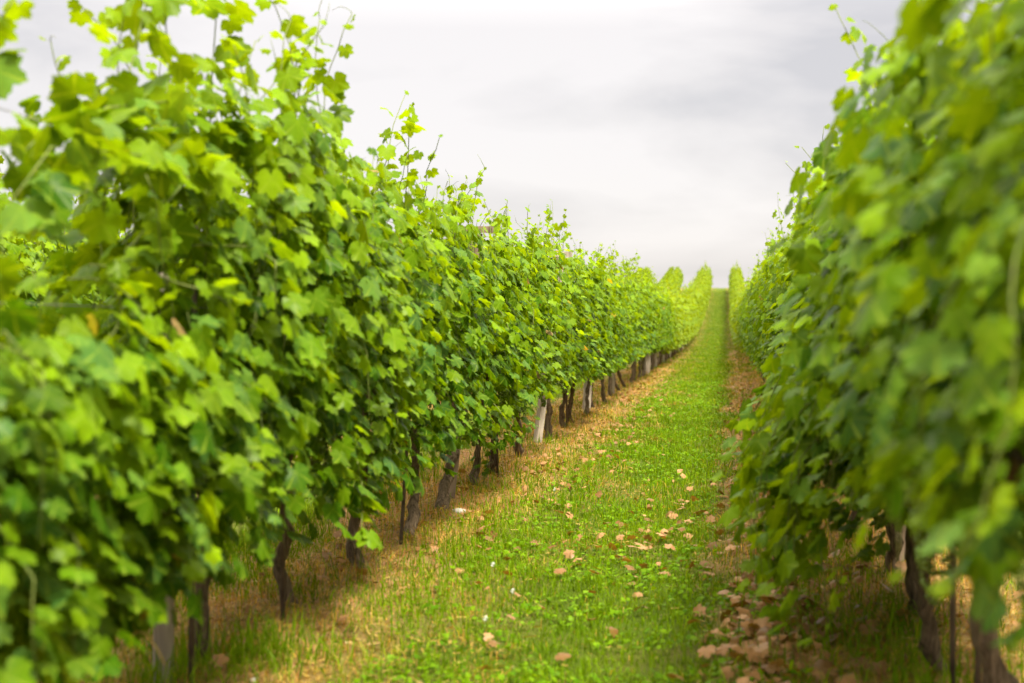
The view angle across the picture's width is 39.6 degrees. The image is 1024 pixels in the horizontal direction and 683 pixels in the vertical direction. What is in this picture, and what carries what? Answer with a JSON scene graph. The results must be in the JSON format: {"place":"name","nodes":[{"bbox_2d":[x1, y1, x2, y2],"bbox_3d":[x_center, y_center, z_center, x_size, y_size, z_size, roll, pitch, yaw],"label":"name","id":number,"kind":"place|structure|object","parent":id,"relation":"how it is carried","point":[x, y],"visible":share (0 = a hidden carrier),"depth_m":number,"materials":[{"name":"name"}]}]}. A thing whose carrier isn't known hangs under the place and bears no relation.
{"place":"outdoors","nodes":[
{"label":"outdoors","id":0,"kind":"place"},
{"bbox_2d":[0,0,1015,287],"label":"sky","id":1,"kind":"structure","parent":0,"point":[666,131],"materials":[{"name":"white"}]},
{"bbox_2d":[36,288,1023,682],"bbox_3d":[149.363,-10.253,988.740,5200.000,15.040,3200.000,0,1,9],"label":"ground","id":2,"kind":"structure","parent":0,"point":[582,588],"depth_m":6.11,"materials":[{"name":"plant"}]},
{"bbox_2d":[0,208,23,304],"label":"grapevine","id":3,"kind":"object","parent":2,"relation":"on","point":[13,256],"visible":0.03,"depth_m":7.64,"materials":[{"name":"green plant"}]},
{"bbox_2d":[0,173,89,334],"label":"grapevine","id":4,"kind":"object","parent":2,"relation":"on","point":[35,262],"visible":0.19,"depth_m":8.24,"materials":[{"name":"green plant"}]},
{"bbox_2d":[0,155,128,347],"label":"grapevine","id":5,"kind":"object","parent":2,"relation":"on","point":[93,293],"visible":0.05,"depth_m":8.74,"materials":[{"name":"green plant"}]},
{"bbox_2d":[51,172,181,319],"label":"grapevine","id":6,"kind":"object","parent":2,"relation":"on","point":[64,246],"depth_m":9.99,"materials":[{"name":"green plant"}]},
{"bbox_2d":[114,631,165,682],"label":"grass stem","id":7,"kind":"object","parent":2,"relation":"on","point":[124,649],"visible":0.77,"depth_m":3.47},
{"bbox_2d":[0,0,301,682],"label":"grapevine","id":8,"kind":"object","parent":2,"relation":"on","point":[91,132],"visible":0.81,"depth_m":3.26,"materials":[{"name":"green plant"}]},
{"bbox_2d":[0,0,320,682],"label":"grapevine","id":9,"kind":"object","parent":2,"relation":"on","point":[149,497],"visible":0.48,"depth_m":3.56,"materials":[{"name":"green plant"}]},
{"bbox_2d":[153,273,176,682],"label":"trellis post","id":10,"kind":"object","parent":2,"relation":"on","point":[163,637],"visible":0.21,"depth_m":4.51,"materials":[{"name":"wood"}]},
{"bbox_2d":[188,226,197,682],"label":"vine stake","id":11,"kind":"object","parent":2,"relation":"on","point":[191,633],"visible":0.32,"depth_m":4.51,"materials":[{"name":"wood"}]},
{"bbox_2d":[0,0,407,665],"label":"grapevine","id":12,"kind":"object","parent":2,"relation":"on","point":[286,280],"visible":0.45,"depth_m":4.53,"materials":[{"name":"green plant"}]},
{"bbox_2d":[0,108,484,248],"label":"trellis wire","id":13,"kind":"object","parent":2,"relation":"on","point":[51,124],"depth_m":3.58,"materials":[{"name":"metal"}]},
{"bbox_2d":[0,302,490,313],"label":"trellis wire","id":14,"kind":"object","parent":2,"relation":"on","point":[85,305],"visible":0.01,"depth_m":3.82,"materials":[{"name":"metal"}]},
{"bbox_2d":[111,1,439,607],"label":"grapevine","id":15,"kind":"object","parent":2,"relation":"on","point":[350,498],"visible":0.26,"depth_m":5.43,"materials":[{"name":"green plant"}]},
{"bbox_2d":[280,334,285,620],"bbox_3d":[-0.882,0.418,5.484,0.018,1.600,0.047,0,1,9],"label":"vine stake","id":16,"kind":"object","parent":2,"relation":"on","point":[282,587],"visible":0.2,"depth_m":5.47,"materials":[{"name":"wood"}]},
{"bbox_2d":[237,90,468,567],"bbox_3d":[-0.769,-0.054,6.541,1.058,2.470,2.176,0,1,9],"label":"grapevine","id":17,"kind":"object","parent":2,"relation":"on","point":[422,291],"visible":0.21,"depth_m":6.66,"materials":[{"name":"green plant"}]},
{"bbox_2d":[0,230,760,297],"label":"vine rows","id":18,"kind":"object","parent":2,"relation":"on","point":[677,277],"visible":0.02,"depth_m":105.91,"materials":[{"name":"green plant"}]},
{"bbox_2d":[399,412,410,544],"bbox_3d":[-0.548,0.386,7.621,0.020,1.606,0.518,0,1,9],"label":"vine stake","id":19,"kind":"object","parent":2,"relation":"on","point":[402,509],"visible":0.11,"depth_m":7.46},
{"bbox_2d":[319,102,508,535],"bbox_3d":[-0.580,-0.072,7.859,1.047,2.477,2.384,0,1,9],"label":"grapevine","id":20,"kind":"object","parent":2,"relation":"on","point":[463,319],"visible":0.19,"depth_m":7.57,"materials":[{"name":"green plant"}]},
{"bbox_2d":[366,156,542,510],"bbox_3d":[-0.429,-0.007,8.844,1.176,2.330,1.804,0,1,9],"label":"grapevine","id":21,"kind":"object","parent":2,"relation":"on","point":[489,291],"visible":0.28,"depth_m":8.63,"materials":[{"name":"green plant"}]},
{"bbox_2d":[452,508,465,514],"bbox_3d":[-0.321,1.031,8.613,0.084,0.048,0.051,0,1,9],"label":"stone","id":22,"kind":"object","parent":2,"relation":"on","point":[459,510],"visible":0.53,"depth_m":8.59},
{"bbox_2d":[445,226,493,498],"bbox_3d":[-0.296,0.209,9.198,0.355,1.914,0.103,0,1,9],"label":"trellis post","id":23,"kind":"object","parent":2,"relation":"on","point":[452,489],"visible":0.12,"depth_m":9.20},
{"bbox_2d":[409,188,554,486],"bbox_3d":[-0.254,-0.030,9.891,1.130,2.295,1.920,0,1,9],"label":"grapevine","id":24,"kind":"object","parent":2,"relation":"on","point":[509,292],"visible":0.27,"depth_m":9.73,"materials":[{"name":"green plant"}]},
{"bbox_2d":[496,433,498,474],"bbox_3d":[-0.121,0.391,10.589,0.020,1.502,0.219,0,1,9],"label":"vine stake","id":25,"kind":"object","parent":2,"relation":"on","point":[497,464],"visible":0.17,"depth_m":10.66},
{"bbox_2d":[445,179,566,474],"bbox_3d":[-0.155,-0.077,10.584,1.146,2.395,2.440,0,1,9],"label":"grapevine","id":26,"kind":"object","parent":2,"relation":"on","point":[536,250],"visible":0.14,"depth_m":10.63,"materials":[{"name":"green plant"}]},
{"bbox_2d":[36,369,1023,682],"bbox_3d":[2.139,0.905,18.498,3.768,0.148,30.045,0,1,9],"label":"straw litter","id":27,"kind":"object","parent":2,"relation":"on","point":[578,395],"visible":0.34,"depth_m":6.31,"materials":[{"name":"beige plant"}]},
{"bbox_2d":[476,199,590,456],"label":"grapevine","id":28,"kind":"object","parent":2,"relation":"on","point":[567,321],"visible":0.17,"depth_m":12.12,"materials":[{"name":"green plant"}]},
{"bbox_2d":[533,252,571,442],"bbox_3d":[0.376,0.126,13.512,0.396,1.953,0.104,0,1,9],"label":"trellis post","id":29,"kind":"object","parent":2,"relation":"on","point":[541,412],"visible":0.23,"depth_m":13.52,"materials":[{"name":"concrete"}]},
{"bbox_2d":[508,199,608,438],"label":"grapevine","id":30,"kind":"object","parent":2,"relation":"on","point":[588,293],"visible":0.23,"depth_m":13.98,"materials":[{"name":"green plant"}]},
{"bbox_2d":[566,386,567,428],"bbox_3d":[0.586,0.321,15.265,0.022,1.501,0.121,0,1,9],"label":"vine stake","id":31,"kind":"object","parent":2,"relation":"on","point":[567,407],"visible":0.21,"depth_m":15.29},
{"bbox_2d":[523,232,613,427],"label":"grapevine","id":32,"kind":"object","parent":2,"relation":"on","point":[596,278],"visible":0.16,"depth_m":15.31,"materials":[{"name":"green plant"}]},
{"bbox_2d":[328,380,831,682],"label":"clover leaves","id":33,"kind":"object","parent":2,"relation":"on","point":[433,665],"visible":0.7,"depth_m":6.60,"materials":[{"name":"green plant"}]},
{"bbox_2d":[551,241,622,423],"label":"grapevine","id":34,"kind":"object","parent":2,"relation":"on","point":[602,333],"visible":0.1,"depth_m":16.13,"materials":[{"name":"green plant"}]},
{"bbox_2d":[582,361,591,409],"bbox_3d":[1.003,0.074,18.360,0.142,1.906,0.153,-1,1,-37],"label":"trellis post","id":35,"kind":"object","parent":2,"relation":"on","point":[584,395],"visible":0.11,"depth_m":18.37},
{"bbox_2d":[569,247,628,415],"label":"grapevine","id":36,"kind":"object","parent":2,"relation":"on","point":[620,315],"visible":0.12,"depth_m":17.12,"materials":[{"name":"green plant"}]},
{"bbox_2d":[568,237,640,407],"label":"grapevine","id":37,"kind":"object","parent":2,"relation":"on","point":[631,326],"visible":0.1,"depth_m":18.82,"materials":[{"name":"green plant"}]},
{"bbox_2d":[608,373,614,393],"bbox_3d":[1.585,0.016,22.278,0.128,1.904,0.140,-1,1,-37],"label":"trellis post","id":38,"kind":"object","parent":2,"relation":"on","point":[613,382],"visible":0.07,"depth_m":22.28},
{"bbox_2d":[209,364,1018,682],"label":"fallen leaves","id":39,"kind":"object","parent":2,"relation":"on","point":[761,626],"visible":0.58,"depth_m":5.72,"materials":[{"name":"brown plant"}]},
{"bbox_2d":[601,241,640,402],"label":"grapevine","id":40,"kind":"object","parent":2,"relation":"on","point":[633,348],"visible":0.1,"depth_m":20.04,"materials":[{"name":"green plant"}]},
{"bbox_2d":[595,252,649,395],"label":"grapevine","id":41,"kind":"object","parent":2,"relation":"on","point":[638,340],"visible":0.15,"depth_m":21.69,"materials":[{"name":"green plant"}]},
{"bbox_2d":[612,259,651,390],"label":"grapevine","id":42,"kind":"object","parent":2,"relation":"on","point":[647,336],"visible":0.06,"depth_m":23.14,"materials":[{"name":"green plant"}]},
{"bbox_2d":[614,256,658,386],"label":"grapevine","id":43,"kind":"object","parent":2,"relation":"on","point":[650,319],"visible":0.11,"depth_m":24.47,"materials":[{"name":"green plant"}]},
{"bbox_2d":[617,258,660,383],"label":"grapevine","id":44,"kind":"object","parent":2,"relation":"on","point":[655,319],"visible":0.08,"depth_m":26.05,"materials":[{"name":"green plant"}]},
{"bbox_2d":[625,256,661,380],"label":"grapevine","id":45,"kind":"object","parent":2,"relation":"on","point":[657,334],"visible":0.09,"depth_m":27.08,"materials":[{"name":"green plant"}]},
{"bbox_2d":[642,353,650,373],"bbox_3d":[2.894,-0.108,30.508,0.159,1.905,0.168,-1,1,-36],"label":"trellis post","id":46,"kind":"object","parent":2,"relation":"on","point":[647,362],"visible":0.12,"depth_m":30.47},
{"bbox_2d":[635,271,666,376],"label":"grapevine","id":47,"kind":"object","parent":2,"relation":"on","point":[658,346],"visible":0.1,"depth_m":27.98,"materials":[{"name":"green plant"}]},
{"bbox_2d":[635,274,667,376],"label":"grapevine","id":48,"kind":"object","parent":2,"relation":"on","point":[643,360],"visible":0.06,"depth_m":29.20,"materials":[{"name":"green plant"}]},
{"bbox_2d":[634,270,669,374],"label":"grapevine","id":49,"kind":"object","parent":2,"relation":"on","point":[667,312],"visible":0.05,"depth_m":30.17,"materials":[{"name":"green plant"}]},
{"bbox_2d":[637,277,672,349],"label":"grapevine","id":50,"kind":"object","parent":2,"relation":"on","point":[668,328],"visible":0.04,"depth_m":30.99,"materials":[{"name":"green plant"}]},
{"bbox_2d":[639,275,672,366],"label":"grapevine","id":51,"kind":"object","parent":2,"relation":"on","point":[669,325],"visible":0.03,"depth_m":32.39,"materials":[{"name":"green plant"}]},
{"bbox_2d":[645,266,675,366],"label":"grapevine","id":52,"kind":"object","parent":2,"relation":"on","point":[672,318],"visible":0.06,"depth_m":34.01,"materials":[{"name":"green plant"}]},
{"bbox_2d":[651,282,672,369],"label":"grapevine","id":53,"kind":"object","parent":2,"relation":"on","point":[652,365],"visible":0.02,"depth_m":33.01,"materials":[{"name":"green plant"}]},
{"bbox_2d":[656,284,676,364],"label":"grapevine","id":54,"kind":"object","parent":2,"relation":"on","point":[672,340],"visible":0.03,"depth_m":35.33,"materials":[{"name":"green plant"}]},
{"bbox_2d":[657,300,681,364],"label":"grapevine","id":55,"kind":"object","parent":2,"relation":"on","point":[673,343],"visible":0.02,"depth_m":36.15,"materials":[{"name":"green plant"}]},
{"bbox_2d":[658,276,682,364],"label":"grapevine","id":56,"kind":"object","parent":2,"relation":"on","point":[678,329],"visible":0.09,"depth_m":37.12,"materials":[{"name":"green plant"}]},
{"bbox_2d":[660,279,683,362],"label":"grapevine","id":57,"kind":"object","parent":2,"relation":"on","point":[682,321],"visible":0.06,"depth_m":38.21,"materials":[{"name":"green plant"}]},
{"bbox_2d":[660,282,683,350],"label":"grapevine","id":58,"kind":"object","parent":2,"relation":"on","point":[671,288],"visible":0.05,"depth_m":39.20,"materials":[{"name":"green plant"}]},
{"bbox_2d":[662,282,687,357],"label":"grapevine","id":59,"kind":"object","parent":2,"relation":"on","point":[685,327],"depth_m":43.05,"materials":[{"name":"green plant"}]},
{"bbox_2d":[664,278,686,358],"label":"grapevine","id":60,"kind":"object","parent":2,"relation":"on","point":[666,281],"visible":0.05,"depth_m":42.24,"materials":[{"name":"green plant"}]},
{"bbox_2d":[665,299,686,360],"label":"grapevine","id":61,"kind":"object","parent":2,"relation":"on","point":[679,305],"visible":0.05,"depth_m":40.03,"materials":[{"name":"green plant"}]},
{"bbox_2d":[665,282,688,355],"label":"grapevine","id":62,"kind":"object","parent":2,"relation":"on","point":[677,297],"visible":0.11,"depth_m":41.13,"materials":[{"name":"green plant"}]},
{"bbox_2d":[665,290,689,356],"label":"grapevine","id":63,"kind":"object","parent":2,"relation":"on","point":[688,318],"visible":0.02,"depth_m":44.76,"materials":[{"name":"green plant"}]},
{"bbox_2d":[668,291,691,356],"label":"grapevine","id":64,"kind":"object","parent":2,"relation":"on","point":[685,314],"visible":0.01,"depth_m":44.05,"materials":[{"name":"green plant"}]},
{"bbox_2d":[667,289,693,354],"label":"grapevine","id":65,"kind":"object","parent":2,"relation":"on","point":[692,322],"visible":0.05,"depth_m":46.96,"materials":[{"name":"green plant"}]},
{"bbox_2d":[673,283,690,352],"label":"grapevine","id":66,"kind":"object","parent":2,"relation":"on","point":[688,324],"visible":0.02,"depth_m":46.07,"materials":[{"name":"green plant"}]},
{"bbox_2d":[671,284,694,333],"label":"grapevine","id":67,"kind":"object","parent":2,"relation":"on","point":[693,325],"visible":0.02,"depth_m":51.85,"materials":[{"name":"green plant"}]},
{"bbox_2d":[679,289,698,333],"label":"grapevine","id":68,"kind":"object","parent":2,"relation":"on","point":[694,310],"visible":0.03,"depth_m":56.83,"materials":[{"name":"green plant"}]},
{"bbox_2d":[682,284,701,324],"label":"grapevine","id":69,"kind":"object","parent":2,"relation":"on","point":[691,297],"visible":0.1,"depth_m":65.61,"materials":[{"name":"green plant"}]},
{"bbox_2d":[684,287,699,332],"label":"grapevine","id":70,"kind":"object","parent":2,"relation":"on","point":[693,302],"visible":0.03,"depth_m":60.40,"materials":[{"name":"green plant"}]},
{"bbox_2d":[683,282,702,321],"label":"grapevine","id":71,"kind":"object","parent":2,"relation":"on","point":[694,293],"visible":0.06,"depth_m":68.17,"materials":[{"name":"green plant"}]},
{"bbox_2d":[686,287,700,343],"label":"grapevine","id":72,"kind":"object","parent":2,"relation":"on","point":[698,308],"visible":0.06,"depth_m":62.14,"materials":[{"name":"green plant"}]},
{"bbox_2d":[690,284,701,323],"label":"grapevine","id":73,"kind":"object","parent":2,"relation":"on","point":[696,294],"visible":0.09,"depth_m":66.57,"materials":[{"name":"green plant"}]},
{"bbox_2d":[688,288,703,321],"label":"grapevine","id":74,"kind":"object","parent":2,"relation":"on","point":[699,301],"visible":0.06,"depth_m":70.61,"materials":[{"name":"green plant"}]},
{"bbox_2d":[690,285,704,319],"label":"grapevine","id":75,"kind":"object","parent":2,"relation":"on","point":[701,300],"visible":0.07,"depth_m":73.39,"materials":[{"name":"green plant"}]},
{"bbox_2d":[695,276,708,309],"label":"grapevine","id":76,"kind":"object","parent":2,"relation":"on","point":[704,289],"visible":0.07,"depth_m":87.85,"materials":[{"name":"green plant"}]},
{"bbox_2d":[732,283,746,352],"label":"grapevine","id":77,"kind":"object","parent":2,"relation":"on","point":[740,300],"visible":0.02,"depth_m":37.18,"materials":[{"name":"green plant"}]},
{"bbox_2d":[731,272,749,345],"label":"grapevine","id":78,"kind":"object","parent":2,"relation":"on","point":[738,298],"visible":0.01,"depth_m":40.05,"materials":[{"name":"green plant"}]},
{"bbox_2d":[731,288,752,362],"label":"grapevine","id":79,"kind":"object","parent":2,"relation":"on","point":[735,316],"visible":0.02,"depth_m":38.30,"materials":[{"name":"green plant"}]},
{"bbox_2d":[733,273,751,353],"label":"grapevine","id":80,"kind":"object","parent":2,"relation":"on","point":[736,331],"visible":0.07,"depth_m":36.11,"materials":[{"name":"green plant"}]},
{"bbox_2d":[736,278,758,367],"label":"grapevine","id":81,"kind":"object","parent":2,"relation":"on","point":[741,313],"visible":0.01,"depth_m":34.36,"materials":[{"name":"green plant"}]},
{"bbox_2d":[739,264,761,374],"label":"grapevine","id":82,"kind":"object","parent":2,"relation":"on","point":[743,298],"visible":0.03,"depth_m":29.12,"materials":[{"name":"green plant"}]},
{"bbox_2d":[741,253,760,354],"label":"grapevine","id":83,"kind":"object","parent":2,"relation":"on","point":[743,306],"visible":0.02,"depth_m":22.99,"materials":[{"name":"green plant"}]},
{"bbox_2d":[741,281,762,376],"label":"grapevine","id":84,"kind":"object","parent":2,"relation":"on","point":[742,311],"visible":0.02,"depth_m":28.05,"materials":[{"name":"green plant"}]},
{"bbox_2d":[742,261,772,388],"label":"grapevine","id":85,"kind":"object","parent":2,"relation":"on","point":[746,303],"visible":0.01,"depth_m":21.28,"materials":[{"name":"green plant"}]},
{"bbox_2d":[747,251,767,364],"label":"grapevine","id":86,"kind":"object","parent":2,"relation":"on","point":[752,320],"visible":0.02,"depth_m":18.29,"materials":[{"name":"green plant"}]},
{"bbox_2d":[743,258,771,388],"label":"grapevine","id":87,"kind":"object","parent":2,"relation":"on","point":[749,301],"visible":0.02,"depth_m":22.44,"materials":[{"name":"green plant"}]},
{"bbox_2d":[743,253,775,365],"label":"grapevine","id":88,"kind":"object","parent":2,"relation":"on","point":[748,321],"visible":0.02,"depth_m":20.53,"materials":[{"name":"green plant"}]},
{"bbox_2d":[745,251,779,355],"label":"grapevine","id":89,"kind":"object","parent":2,"relation":"on","point":[765,256],"visible":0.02,"depth_m":19.55,"materials":[{"name":"green plant"}]},
{"bbox_2d":[745,240,782,373],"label":"grapevine","id":90,"kind":"object","parent":2,"relation":"on","point":[747,325],"visible":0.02,"depth_m":17.58,"materials":[{"name":"green plant"}]},
{"bbox_2d":[747,193,789,375],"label":"grapevine","id":91,"kind":"object","parent":2,"relation":"on","point":[756,297],"visible":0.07,"depth_m":15.19,"materials":[{"name":"green plant"}]},
{"bbox_2d":[756,220,781,381],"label":"grapevine","id":92,"kind":"object","parent":2,"relation":"on","point":[759,301],"visible":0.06,"depth_m":14.44,"materials":[{"name":"green plant"}]},
{"bbox_2d":[750,234,791,372],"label":"grapevine","id":93,"kind":"object","parent":2,"relation":"on","point":[759,343],"depth_m":16.66,"materials":[{"name":"green plant"}]},
{"bbox_2d":[758,232,791,362],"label":"grapevine","id":94,"kind":"object","parent":2,"relation":"on","point":[776,258],"visible":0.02,"depth_m":13.48,"materials":[{"name":"green plant"}]},
{"bbox_2d":[761,216,793,353],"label":"grapevine","id":95,"kind":"object","parent":2,"relation":"on","point":[774,286],"depth_m":12.57,"materials":[{"name":"green plant"}]},
{"bbox_2d":[756,178,810,379],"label":"grapevine","id":96,"kind":"object","parent":2,"relation":"on","point":[765,294],"visible":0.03,"depth_m":11.79,"materials":[{"name":"green plant"}]},
{"bbox_2d":[761,194,826,465],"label":"grapevine","id":97,"kind":"object","parent":2,"relation":"on","point":[767,325],"visible":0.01,"depth_m":10.53,"materials":[{"name":"green plant"}]},
{"bbox_2d":[762,196,838,492],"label":"grapevine","id":98,"kind":"object","parent":2,"relation":"on","point":[771,348],"visible":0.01,"depth_m":9.74,"materials":[{"name":"green plant"}]},
{"bbox_2d":[771,161,851,511],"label":"grapevine","id":99,"kind":"object","parent":2,"relation":"on","point":[779,351],"visible":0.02,"depth_m":8.63,"materials":[{"name":"green plant"}]},
{"bbox_2d":[777,124,865,538],"bbox_3d":[1.851,-0.039,7.318,0.969,2.402,2.322,0,1,9],"label":"grapevine","id":100,"kind":"object","parent":2,"relation":"on","point":[781,298],"depth_m":7.76,"materials":[{"name":"green plant"}]},
{"bbox_2d":[725,109,936,572],"bbox_3d":[1.570,-0.035,6.466,1.190,2.437,2.469,0,1,9],"label":"grapevine","id":101,"kind":"object","parent":2,"relation":"on","point":[891,557],"visible":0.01,"depth_m":6.53,"materials":[{"name":"green plant"}]},
{"bbox_2d":[727,81,963,615],"bbox_3d":[1.493,-0.012,5.681,1.265,2.374,2.116,0,1,9],"label":"grapevine","id":102,"kind":"object","parent":2,"relation":"on","point":[774,366],"visible":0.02,"depth_m":5.57,"materials":[{"name":"green plant"}]},
{"bbox_2d":[710,4,1023,675],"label":"grapevine","id":103,"kind":"object","parent":2,"relation":"on","point":[788,564],"visible":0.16,"depth_m":4.65,"materials":[{"name":"green plant"}]},
{"bbox_2d":[764,0,1023,682],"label":"grapevine","id":104,"kind":"object","parent":2,"relation":"on","point":[897,329],"visible":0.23,"depth_m":3.61,"materials":[{"name":"green plant"}]},
{"bbox_2d":[900,525,905,561],"bbox_3d":[1.889,0.246,6.899,0.073,1.902,0.081,-1,1,-36],"label":"trellis post","id":105,"kind":"object","parent":2,"relation":"on","point":[903,548],"visible":0.01,"depth_m":6.89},
{"bbox_2d":[820,0,1023,655],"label":"grapevine","id":106,"kind":"object","parent":2,"relation":"on","point":[976,260],"visible":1,"depth_m":2.24,"materials":[{"name":"green plant"}]},
{"bbox_2d":[950,544,955,682],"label":"vine stake","id":107,"kind":"object","parent":2,"relation":"on","point":[952,631],"visible":0.22,"depth_m":4.35,"materials":[{"name":"wood"}]},
{"bbox_2d":[975,651,980,682],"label":"vine stake","id":108,"kind":"object","parent":2,"relation":"on","point":[977,670],"visible":0.14,"depth_m":4.04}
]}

